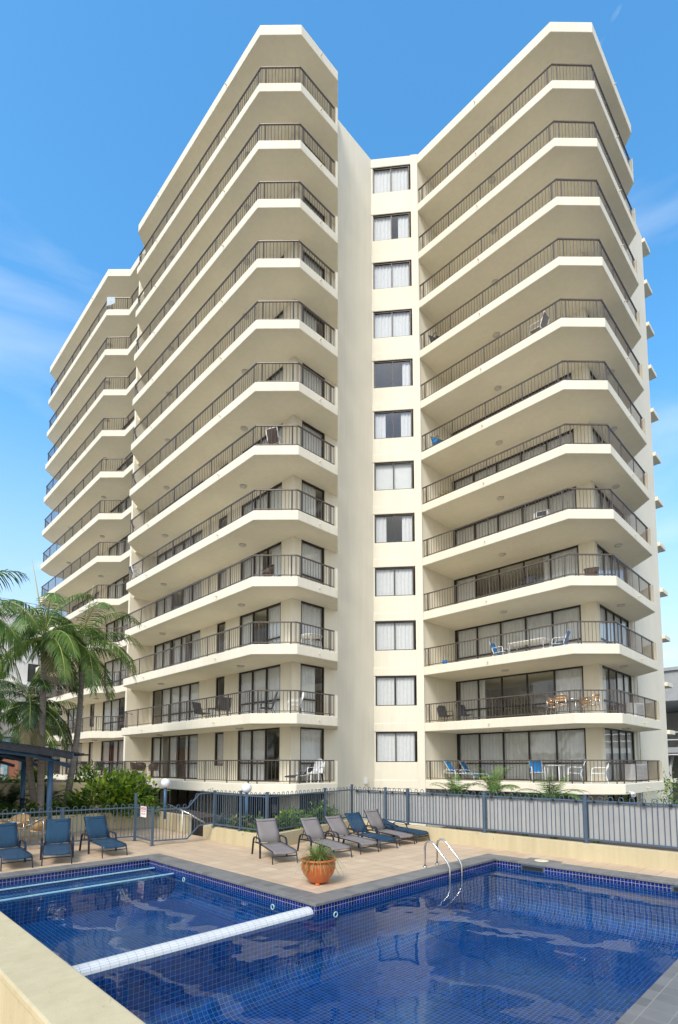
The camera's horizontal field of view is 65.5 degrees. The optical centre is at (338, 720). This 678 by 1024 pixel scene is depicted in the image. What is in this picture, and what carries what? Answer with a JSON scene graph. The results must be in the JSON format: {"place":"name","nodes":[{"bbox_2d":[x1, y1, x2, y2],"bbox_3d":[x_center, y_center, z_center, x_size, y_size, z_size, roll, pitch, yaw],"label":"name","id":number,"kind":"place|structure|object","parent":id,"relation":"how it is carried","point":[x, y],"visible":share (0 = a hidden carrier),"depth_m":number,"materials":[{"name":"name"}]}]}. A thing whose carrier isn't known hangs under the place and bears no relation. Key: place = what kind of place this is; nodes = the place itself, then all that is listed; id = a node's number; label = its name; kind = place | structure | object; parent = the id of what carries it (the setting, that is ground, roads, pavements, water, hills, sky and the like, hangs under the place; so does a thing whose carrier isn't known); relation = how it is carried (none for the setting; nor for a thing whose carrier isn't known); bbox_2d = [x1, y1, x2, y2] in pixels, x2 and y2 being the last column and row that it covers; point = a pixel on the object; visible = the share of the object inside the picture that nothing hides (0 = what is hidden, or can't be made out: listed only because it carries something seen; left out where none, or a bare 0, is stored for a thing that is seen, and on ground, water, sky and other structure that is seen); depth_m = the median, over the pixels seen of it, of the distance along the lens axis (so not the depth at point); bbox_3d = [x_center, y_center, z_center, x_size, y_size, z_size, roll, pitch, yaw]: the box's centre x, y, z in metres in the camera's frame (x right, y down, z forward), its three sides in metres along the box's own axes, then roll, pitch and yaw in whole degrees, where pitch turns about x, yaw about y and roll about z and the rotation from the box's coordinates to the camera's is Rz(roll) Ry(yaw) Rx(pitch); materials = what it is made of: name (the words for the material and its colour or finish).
{"place":"outdoors","nodes":[
{"label":"outdoors","id":0,"kind":"place"},
{"bbox_2d":[0,733,18,778],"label":"brick house","id":1,"kind":"structure","parent":0,"point":[9,770],"depth_m":41.64,"materials":[{"name":"orange brick"}]},
{"bbox_2d":[0,597,63,778],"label":"white apartment block","id":2,"kind":"structure","parent":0,"point":[27,671],"depth_m":49.40,"materials":[{"name":"paint"}]},
{"bbox_2d":[2,779,151,796],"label":"planter soil","id":3,"kind":"structure","parent":0,"point":[57,780],"depth_m":30.38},
{"bbox_2d":[63,759,107,782],"bbox_3d":[-12.014,2.521,24.820,2.404,1.420,2.205,1,-5,-18],"label":"shrub","id":4,"kind":"object","parent":3,"relation":"on","point":[88,776],"visible":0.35,"depth_m":24.72,"materials":[{"name":"green plant"}]},
{"bbox_2d":[0,805,221,836],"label":"planter soil","id":5,"kind":"structure","parent":0,"point":[198,831],"depth_m":19.68,"materials":[{"name":"soil"}]},
{"bbox_2d":[0,682,27,740],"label":"palm tree","id":6,"kind":"object","parent":5,"relation":"on","point":[3,704],"visible":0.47,"depth_m":21.16,"materials":[{"name":"green plant"}]},
{"bbox_2d":[0,782,29,812],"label":"cycad","id":7,"kind":"object","parent":5,"relation":"on","point":[14,792],"visible":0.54,"depth_m":19.60,"materials":[{"name":"green plant"}]},
{"bbox_2d":[0,569,42,689],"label":"palm tree","id":8,"kind":"object","parent":5,"relation":"on","point":[11,635],"visible":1,"depth_m":14.85,"materials":[{"name":"green plant"}]},
{"bbox_2d":[0,701,76,782],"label":"palm tree","id":9,"kind":"object","parent":5,"relation":"on","point":[14,737],"visible":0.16,"depth_m":23.20,"materials":[{"name":"green plant"}]},
{"bbox_2d":[0,679,83,808],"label":"palm tree","id":10,"kind":"object","parent":5,"relation":"on","point":[28,710],"visible":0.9,"depth_m":18.92,"materials":[{"name":"green plant"}]},
{"bbox_2d":[18,800,72,819],"bbox_3d":[-10.712,3.184,18.947,2.067,0.893,1.474,12,-13,-69],"label":"shrub","id":11,"kind":"object","parent":5,"relation":"on","point":[30,805],"visible":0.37,"depth_m":18.69,"materials":[{"name":"green plant"}]},
{"bbox_2d":[0,556,110,815],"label":"palm tree","id":12,"kind":"object","parent":5,"relation":"on","point":[57,654],"visible":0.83,"depth_m":18.64,"materials":[{"name":"green plant"}]},
{"bbox_2d":[0,782,140,809],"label":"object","id":13,"kind":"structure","parent":5,"relation":"on","point":[76,785],"depth_m":23.57,"materials":[{"name":"plant"}]},
{"bbox_2d":[14,584,142,808],"bbox_3d":[-10.146,-0.878,20.578,4.704,9.178,4.389,3,-5,-31],"label":"palm tree","id":14,"kind":"object","parent":5,"relation":"on","point":[84,663],"visible":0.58,"depth_m":20.50,"materials":[{"name":"green plant"}]},
{"bbox_2d":[55,797,103,815],"bbox_3d":[-9.695,3.257,19.788,2.114,0.873,1.485,5,-7,-45],"label":"shrub","id":15,"kind":"object","parent":5,"relation":"on","point":[77,805],"visible":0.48,"depth_m":19.55,"materials":[{"name":"green plant"}]},
{"bbox_2d":[53,766,170,817],"bbox_3d":[-8.993,2.877,20.996,4.600,2.146,3.875,5,-7,-45],"label":"shrub","id":16,"kind":"object","parent":5,"relation":"on","point":[126,789],"visible":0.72,"depth_m":20.23,"materials":[{"name":"green plant"}]},
{"bbox_2d":[104,794,167,817],"bbox_3d":[-7.747,3.275,20.254,2.180,0.908,2.082,5,-7,-45],"label":"shrub","id":17,"kind":"object","parent":5,"relation":"on","point":[146,803],"visible":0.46,"depth_m":20.07,"materials":[{"name":"green plant"}]},
{"bbox_2d":[231,821,320,831],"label":"planter soil","id":18,"kind":"structure","parent":0,"point":[280,827],"depth_m":17.41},
{"bbox_2d":[273,806,301,830],"bbox_3d":[-1.589,3.177,17.010,1.263,0.830,1.740,-1,-5,12],"label":"shrub","id":19,"kind":"object","parent":18,"relation":"on","point":[283,817],"visible":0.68,"depth_m":16.91,"materials":[{"name":"green plant"}]},
{"bbox_2d":[0,827,677,893],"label":"pool deck","id":20,"kind":"structure","parent":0,"point":[368,864],"depth_m":13.87,"materials":[{"name":"concrete"}]},
{"bbox_2d":[0,822,32,871],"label":"sun lounger","id":21,"kind":"object","parent":20,"relation":"on","point":[9,837],"visible":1,"depth_m":13.25,"materials":[{"name":"fabric"}]},
{"bbox_2d":[8,813,29,843],"bbox_3d":[-10.042,3.377,16.545,0.616,0.885,0.578,0,-5,-5],"label":"cafe chair","id":22,"kind":"object","parent":20,"relation":"on","point":[22,823],"visible":0.59,"depth_m":16.75,"materials":[{"name":"beige wicker"}]},
{"bbox_2d":[25,816,46,843],"bbox_3d":[-9.150,3.333,16.011,0.578,0.885,0.616,1,-5,-15],"label":"cafe chair","id":23,"kind":"object","parent":20,"relation":"on","point":[35,823],"visible":0.71,"depth_m":15.85,"materials":[{"name":"beige wicker"}]},
{"bbox_2d":[0,741,88,818],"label":"pergola","id":24,"kind":"object","parent":20,"relation":"on","point":[20,752],"visible":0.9,"depth_m":17.16,"materials":[{"name":"blue paint"}]},
{"bbox_2d":[40,818,73,865],"bbox_3d":[-7.281,3.095,13.643,0.778,0.973,1.703,2,-5,-28],"label":"sun lounger","id":25,"kind":"object","parent":20,"relation":"on","point":[57,830],"visible":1,"depth_m":14.01,"materials":[{"name":"fabric"}]},
{"bbox_2d":[0,793,137,845],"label":"pool fence","id":26,"kind":"object","parent":20,"relation":"on","point":[62,813],"visible":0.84,"depth_m":15.93,"materials":[{"name":"metal"}]},
{"bbox_2d":[0,911,145,1023],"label":"parapet wall","id":27,"kind":"structure","parent":20,"relation":"on","point":[40,983],"depth_m":4.43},
{"bbox_2d":[0,811,190,835],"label":"planter wall","id":28,"kind":"structure","parent":20,"relation":"on","point":[171,819],"depth_m":19.50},
{"bbox_2d":[79,815,127,857],"bbox_3d":[-6.522,3.185,14.639,0.778,0.958,1.710,4,-6,-43],"label":"sun lounger","id":29,"kind":"object","parent":20,"relation":"on","point":[96,826],"visible":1,"depth_m":14.93,"materials":[{"name":"fabric"}]},
{"bbox_2d":[135,804,154,845],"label":"pool gate","id":30,"kind":"structure","parent":20,"relation":"on","point":[152,811],"depth_m":16.18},
{"bbox_2d":[251,818,297,864],"bbox_3d":[-1.686,3.117,13.820,0.778,0.958,1.710,2,-5,-25],"label":"sun lounger","id":31,"kind":"object","parent":20,"relation":"on","point":[267,830],"visible":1,"depth_m":14.21,"materials":[{"name":"fabric"}]},
{"bbox_2d":[300,856,336,885],"bbox_3d":[-0.424,3.098,10.884,0.750,0.510,0.750,5,-7,-45],"label":"flower pot","id":32,"kind":"object","parent":20,"relation":"on","point":[318,877],"visible":0.81,"depth_m":10.63,"materials":[{"name":"ceramic"}]},
{"bbox_2d":[290,838,343,878],"bbox_3d":[-0.403,2.821,10.880,1.182,0.938,1.201,-1,-5,7],"label":"pot plant","id":33,"kind":"object","parent":32,"relation":"in","point":[318,853],"visible":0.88,"depth_m":10.79,"materials":[{"name":"green plant"}]},
{"bbox_2d":[297,817,351,856],"bbox_3d":[-0.412,3.187,14.461,0.778,0.925,1.751,3,-6,-34],"label":"sun lounger","id":34,"kind":"object","parent":20,"relation":"on","point":[312,827],"visible":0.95,"depth_m":14.80,"materials":[{"name":"fabric"}]},
{"bbox_2d":[0,860,677,1023],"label":"pool basin","id":35,"kind":"object","parent":20,"relation":"in","point":[512,943],"visible":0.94,"depth_m":9.84,"materials":[{"name":"tile"}]},
{"bbox_2d":[0,867,173,900],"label":"step nosing","id":36,"kind":"object","parent":35,"relation":"attached to","point":[79,887],"visible":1,"depth_m":11.67,"materials":[{"name":"tile"}]},
{"bbox_2d":[72,906,313,975],"bbox_3d":[-2.160,3.217,7.735,4.580,0.105,0.270,5,-7,-45],"label":"pool divider","id":37,"kind":"object","parent":35,"relation":"on","point":[111,962],"visible":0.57,"depth_m":7.56,"materials":[{"name":"plastic"}]},
{"bbox_2d":[0,853,677,1023],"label":"pool coping","id":38,"kind":"object","parent":20,"relation":"on","point":[656,1002],"visible":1,"depth_m":11.06,"materials":[{"name":"stone"}]},
{"bbox_2d":[323,815,378,854],"bbox_3d":[0.318,3.269,15.252,0.778,0.890,1.789,4,-6,-37],"label":"sun lounger","id":39,"kind":"object","parent":20,"relation":"on","point":[338,827],"visible":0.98,"depth_m":15.54,"materials":[{"name":"fabric"}]},
{"bbox_2d":[342,812,397,850],"bbox_3d":[0.917,3.294,15.871,0.778,0.942,1.731,4,-6,-38],"label":"sun lounger","id":40,"kind":"object","parent":20,"relation":"on","point":[356,821],"visible":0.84,"depth_m":16.18,"materials":[{"name":"fabric"}]},
{"bbox_2d":[363,809,414,845],"bbox_3d":[1.544,3.342,16.648,0.778,0.973,1.703,4,-6,-39],"label":"sun lounger","id":41,"kind":"object","parent":20,"relation":"on","point":[374,818],"visible":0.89,"depth_m":16.97,"materials":[{"name":"fabric"}]},
{"bbox_2d":[378,819,429,842],"bbox_3d":[1.985,3.602,17.342,0.778,0.569,1.978,4,-6,-43],"label":"sun lounger","id":42,"kind":"object","parent":20,"relation":"on","point":[410,830],"visible":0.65,"depth_m":17.17,"materials":[{"name":"fabric"}]},
{"bbox_2d":[203,819,677,870],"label":"planter wall","id":43,"kind":"structure","parent":20,"relation":"on","point":[644,857],"depth_m":14.77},
{"bbox_2d":[154,789,215,841],"bbox_3d":[-4.765,2.943,16.530,1.987,1.544,0.155,4,-6,-38],"label":"pool fence","id":44,"kind":"object","parent":43,"relation":"on","point":[214,808],"visible":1,"depth_m":16.63,"materials":[{"name":"metal"}]},
{"bbox_2d":[215,784,352,830],"bbox_3d":[-1.291,2.865,17.874,5.040,1.280,2.691,5,-7,-45],"label":"pool fence","id":45,"kind":"object","parent":43,"relation":"on","point":[325,792],"visible":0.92,"depth_m":16.60,"materials":[{"name":"metal"}]},
{"bbox_2d":[353,787,677,848],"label":"pool fence","id":46,"kind":"object","parent":43,"relation":"on","point":[648,824],"visible":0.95,"depth_m":14.62,"materials":[{"name":"metal"}]},
{"bbox_2d":[423,838,463,913],"bbox_3d":[2.463,3.639,12.484,0.600,1.593,0.763,5,-7,-45],"label":"pool ladder","id":47,"kind":"object","parent":20,"relation":"attached to","point":[449,869],"visible":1,"depth_m":12.38,"materials":[{"name":"metal"}]},
{"bbox_2d":[0,0,677,667],"label":"sky","id":48,"kind":"structure","parent":0,"point":[100,100],"materials":[{"name":"blue"}]},
{"bbox_2d":[664,666,677,799],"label":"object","id":49,"kind":"structure","parent":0,"point":[671,694],"depth_m":54.67,"materials":[{"name":"grey concrete"}]},
{"label":"ground","id":50,"kind":"structure","parent":0,"visible":0},
{"bbox_2d":[33,22,677,837],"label":"apartment building","id":51,"kind":"structure","parent":50,"relation":"on","point":[305,276],"depth_m":25.72,"materials":[{"name":"beige paint"}]},
{"bbox_2d":[101,740,123,775],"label":"sliding door","id":52,"kind":"structure","parent":51,"relation":"in","point":[118,744],"depth_m":35.76,"materials":[{"name":"glass"}]},
{"bbox_2d":[102,697,124,730],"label":"sliding door","id":53,"kind":"structure","parent":51,"relation":"in","point":[113,708],"depth_m":36.37,"materials":[{"name":"brown metal"}]},
{"bbox_2d":[104,656,126,686],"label":"sliding door","id":54,"kind":"structure","parent":51,"relation":"in","point":[112,667],"depth_m":36.36,"materials":[{"name":"glass"}]},
{"bbox_2d":[106,615,127,641],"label":"sliding door","id":55,"kind":"structure","parent":51,"relation":"in","point":[121,624],"depth_m":36.43,"materials":[{"name":"glass"}]},
{"bbox_2d":[107,574,128,598],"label":"sliding door","id":56,"kind":"structure","parent":51,"relation":"in","point":[113,589],"depth_m":37.01,"materials":[{"name":"glass"}]},
{"bbox_2d":[151,734,197,778],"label":"sliding door","id":57,"kind":"structure","parent":51,"relation":"in","point":[191,746],"depth_m":29.78,"materials":[{"name":"glass"}]},
{"bbox_2d":[153,682,198,724],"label":"sliding door","id":58,"kind":"structure","parent":51,"relation":"in","point":[190,691],"depth_m":29.84,"materials":[{"name":"brown metal"}]},
{"bbox_2d":[154,630,199,670],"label":"sliding door","id":59,"kind":"structure","parent":51,"relation":"in","point":[164,646],"depth_m":30.30,"materials":[{"name":"glass"}]},
{"bbox_2d":[156,581,200,616],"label":"sliding door","id":60,"kind":"structure","parent":51,"relation":"in","point":[195,590],"depth_m":30.10,"materials":[{"name":"glass"}]},
{"bbox_2d":[157,530,200,564],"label":"sliding door","id":61,"kind":"structure","parent":51,"relation":"in","point":[193,538],"depth_m":30.77,"materials":[{"name":"glass"}]},
{"bbox_2d":[215,732,222,765],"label":"window","id":62,"kind":"structure","parent":51,"relation":"in","point":[218,756],"depth_m":26.58,"materials":[{"name":"glass"}]},
{"bbox_2d":[238,727,279,780],"bbox_3d":[-3.651,1.572,24.119,0.153,2.380,3.220,5,-7,-45],"label":"sliding door","id":63,"kind":"structure","parent":51,"relation":"in","point":[253,742],"depth_m":24.45,"materials":[{"name":"glass"}]},
{"bbox_2d":[238,664,279,714],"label":"sliding door","id":64,"kind":"structure","parent":51,"relation":"in","point":[265,678],"depth_m":24.41,"materials":[{"name":"brown metal"}]},
{"bbox_2d":[239,602,280,647],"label":"sliding door","id":65,"kind":"structure","parent":51,"relation":"in","point":[272,614],"depth_m":24.22,"materials":[{"name":"glass"}]},
{"bbox_2d":[241,542,280,579],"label":"sliding door","id":66,"kind":"structure","parent":51,"relation":"in","point":[247,564],"depth_m":24.93,"materials":[{"name":"glass"}]},
{"bbox_2d":[242,482,281,515],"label":"sliding door","id":67,"kind":"structure","parent":51,"relation":"in","point":[270,500],"depth_m":24.75,"materials":[{"name":"glass"}]},
{"bbox_2d":[300,727,323,781],"bbox_3d":[-1.245,1.505,23.297,1.430,2.380,0.152,5,-7,-45],"label":"window","id":68,"kind":"structure","parent":51,"relation":"in","point":[311,739],"depth_m":23.37,"materials":[{"name":"glass"}]},
{"bbox_2d":[301,663,323,715],"bbox_3d":[-1.245,-1.286,23.527,1.430,2.380,0.152,5,-7,-45],"label":"window","id":69,"kind":"structure","parent":51,"relation":"in","point":[307,672],"depth_m":23.53,"materials":[{"name":"brown metal"}]},
{"bbox_2d":[301,601,323,649],"bbox_3d":[-1.245,-4.076,23.756,1.430,2.380,0.152,5,-7,-45],"label":"window","id":70,"kind":"structure","parent":51,"relation":"in","point":[310,615],"depth_m":23.87,"materials":[{"name":"glass"}]},
{"bbox_2d":[301,539,323,584],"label":"window","id":71,"kind":"structure","parent":51,"relation":"in","point":[307,551],"depth_m":24.10,"materials":[{"name":"glass"}]},
{"bbox_2d":[302,480,323,519],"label":"window","id":72,"kind":"structure","parent":51,"relation":"in","point":[309,490],"depth_m":24.26,"materials":[{"name":"glass"}]},
{"bbox_2d":[302,421,324,457],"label":"window","id":73,"kind":"structure","parent":51,"relation":"in","point":[304,434],"depth_m":24.56,"materials":[{"name":"glass"}]},
{"bbox_2d":[302,363,324,397],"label":"window","id":74,"kind":"structure","parent":51,"relation":"in","point":[307,374],"depth_m":24.87,"materials":[{"name":"glass"}]},
{"bbox_2d":[303,250,323,278],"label":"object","id":75,"kind":"structure","parent":51,"relation":"in","point":[304,253],"depth_m":25.24,"materials":[{"name":"white fabric"}]},
{"bbox_2d":[303,307,324,338],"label":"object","id":76,"kind":"structure","parent":51,"relation":"in","point":[304,314],"depth_m":24.97,"materials":[{"name":"white fabric"}]},
{"bbox_2d":[306,758,324,782],"bbox_3d":[-0.962,2.107,22.307,0.605,1.024,0.702,-2,-5,25],"label":"plastic chair","id":77,"kind":"object","parent":51,"relation":"on","point":[316,765],"visible":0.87,"depth_m":22.47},
{"bbox_2d":[373,165,408,193],"bbox_3d":[2.824,-29.385,28.715,1.970,1.480,0.153,0,-5,6],"label":"curtain","id":78,"kind":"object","parent":51,"relation":"in","point":[390,181],"depth_m":28.76,"materials":[{"name":"white fabric"}]},
{"bbox_2d":[373,261,409,289],"bbox_3d":[2.824,-23.804,28.257,1.970,1.480,0.156,0,-5,6],"label":"curtain","id":79,"kind":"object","parent":51,"relation":"in","point":[391,276],"depth_m":28.30,"materials":[{"name":"white fabric"}]},
{"bbox_2d":[373,213,409,240],"bbox_3d":[2.824,-26.594,28.485,1.970,1.480,0.153,0,-5,6],"label":"curtain","id":80,"kind":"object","parent":51,"relation":"in","point":[382,229],"depth_m":28.53,"materials":[{"name":"white fabric"}]},
{"bbox_2d":[373,310,410,338],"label":"window","id":81,"kind":"structure","parent":51,"relation":"in","point":[395,325],"depth_m":28.07,"materials":[{"name":"brown metal"}]},
{"bbox_2d":[374,410,411,438],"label":"window","id":82,"kind":"structure","parent":51,"relation":"in","point":[406,418],"depth_m":27.59,"materials":[{"name":"fabric"}]},
{"bbox_2d":[374,359,411,387],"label":"window","id":83,"kind":"structure","parent":51,"relation":"in","point":[406,367],"depth_m":27.78,"materials":[{"name":"brown metal"}]},
{"bbox_2d":[374,461,412,490],"bbox_3d":[2.828,-12.639,27.371,1.970,1.480,0.220,0,-5,6],"label":"window","id":84,"kind":"structure","parent":51,"relation":"in","point":[394,477],"depth_m":27.42,"materials":[{"name":"glass"}]},
{"bbox_2d":[375,514,412,542],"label":"window","id":85,"kind":"structure","parent":51,"relation":"in","point":[407,522],"depth_m":27.13,"materials":[{"name":"glass"}]},
{"bbox_2d":[375,567,413,595],"bbox_3d":[2.824,-7.060,26.879,1.970,1.480,0.153,0,-5,6],"label":"window","id":86,"kind":"structure","parent":51,"relation":"in","point":[400,582],"depth_m":26.92,"materials":[{"name":"glass"}]},
{"bbox_2d":[375,621,414,650],"bbox_3d":[2.824,-4.270,26.651,1.970,1.480,0.156,0,-5,6],"label":"window","id":87,"kind":"structure","parent":51,"relation":"in","point":[398,635],"depth_m":26.69,"materials":[{"name":"glass"}]},
{"bbox_2d":[376,676,414,705],"bbox_3d":[2.824,-1.479,26.422,1.970,1.480,0.157,0,-5,6],"label":"window","id":88,"kind":"structure","parent":51,"relation":"in","point":[404,687],"depth_m":26.46,"materials":[{"name":"fabric"}]},
{"bbox_2d":[376,732,415,761],"bbox_3d":[2.824,1.311,26.190,1.970,1.480,0.153,0,-5,6],"label":"window","id":89,"kind":"structure","parent":51,"relation":"in","point":[395,747],"depth_m":26.23,"materials":[{"name":"glass"}]},
{"bbox_2d":[451,373,570,435],"bbox_3d":[8.697,-15.038,27.119,0.220,2.380,6.620,5,-7,-45],"label":"sliding door","id":90,"kind":"structure","parent":51,"relation":"in","point":[559,379],"depth_m":26.73,"materials":[{"name":"glass"}]},
{"bbox_2d":[452,429,573,490],"bbox_3d":[8.674,-12.249,26.867,0.155,2.380,6.620,5,-7,-45],"label":"sliding door","id":91,"kind":"structure","parent":51,"relation":"in","point":[510,462],"depth_m":26.73,"materials":[{"name":"glass"}]},
{"bbox_2d":[453,486,575,547],"bbox_3d":[8.674,-9.458,26.637,0.155,2.380,6.620,5,-7,-45],"label":"sliding door","id":92,"kind":"structure","parent":51,"relation":"in","point":[494,524],"depth_m":26.58,"materials":[{"name":"glass"}]},
{"bbox_2d":[454,545,578,602],"bbox_3d":[8.675,-6.668,26.408,0.156,2.380,6.620,5,-7,-45],"label":"sliding door","id":93,"kind":"structure","parent":51,"relation":"in","point":[472,586],"depth_m":25.22,"materials":[{"name":"glass"}]},
{"bbox_2d":[455,605,581,661],"bbox_3d":[8.674,-3.877,26.178,0.155,2.380,6.620,5,-7,-45],"label":"sliding door","id":94,"kind":"structure","parent":51,"relation":"in","point":[482,646],"depth_m":26.02,"materials":[{"name":"glass"}]},
{"bbox_2d":[456,666,584,720],"bbox_3d":[8.648,-1.089,25.922,0.080,2.380,6.620,5,-7,-45],"label":"sliding door","id":95,"kind":"structure","parent":51,"relation":"in","point":[554,676],"depth_m":25.81,"materials":[{"name":"brown metal"}]},
{"bbox_2d":[457,728,586,780],"bbox_3d":[8.674,1.704,25.719,0.155,2.380,6.620,5,-7,-45],"label":"sliding door","id":96,"kind":"structure","parent":51,"relation":"in","point":[555,744],"depth_m":25.50,"materials":[{"name":"glass"}]},
{"bbox_2d":[508,637,551,653],"bbox_3d":[8.697,-3.232,24.034,0.840,0.740,1.700,5,-7,-45],"label":"patio table","id":97,"kind":"object","parent":51,"relation":"on","point":[535,641],"visible":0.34,"depth_m":24.06,"materials":[{"name":"white metal"}]},
{"bbox_2d":[595,485,623,518],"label":"sliding door","id":98,"kind":"structure","parent":51,"relation":"in","point":[597,500],"depth_m":24.91,"materials":[{"name":"glass"}]},
{"bbox_2d":[597,544,626,582],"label":"sliding door","id":99,"kind":"structure","parent":51,"relation":"in","point":[603,557],"depth_m":25.07,"materials":[{"name":"glass"}]},
{"bbox_2d":[600,604,628,644],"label":"sliding door","id":100,"kind":"structure","parent":51,"relation":"in","point":[604,615],"depth_m":25.03,"materials":[{"name":"glass"}]},
{"bbox_2d":[602,665,631,713],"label":"sliding door","id":101,"kind":"structure","parent":51,"relation":"in","point":[621,681],"depth_m":25.02,"materials":[{"name":"brown metal"}]},
{"bbox_2d":[605,728,634,780],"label":"sliding door","id":102,"kind":"structure","parent":51,"relation":"in","point":[617,742],"depth_m":24.60,"materials":[{"name":"glass"}]},
{"bbox_2d":[439,826,677,851],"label":"garden bed","id":103,"kind":"object","parent":50,"relation":"on","point":[608,843],"depth_m":19.64,"materials":[{"name":"soil"}]},
{"bbox_2d":[430,773,482,829],"bbox_3d":[4.407,3.183,19.698,2.096,2.486,2.319,5,-7,-45],"label":"garden palm","id":104,"kind":"object","parent":103,"relation":"on","point":[454,787],"visible":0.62,"depth_m":19.64,"materials":[{"name":"green plant"}]},
{"bbox_2d":[471,763,520,832],"bbox_3d":[5.476,2.913,18.516,2.247,2.832,2.232,-1,-5,16],"label":"garden palm","id":105,"kind":"object","parent":103,"relation":"on","point":[493,787],"visible":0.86,"depth_m":18.71,"materials":[{"name":"green plant"}]},
{"bbox_2d":[513,774,588,838],"bbox_3d":[6.897,2.976,17.188,2.554,2.487,2.423,5,-7,-45],"label":"garden palm","id":106,"kind":"object","parent":103,"relation":"on","point":[553,791],"visible":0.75,"depth_m":17.10,"materials":[{"name":"green plant"}]},
{"bbox_2d":[646,764,677,805],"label":"shrub","id":107,"kind":"object","parent":50,"relation":"on","point":[666,786],"visible":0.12,"depth_m":26.97,"materials":[{"name":"green plant"}]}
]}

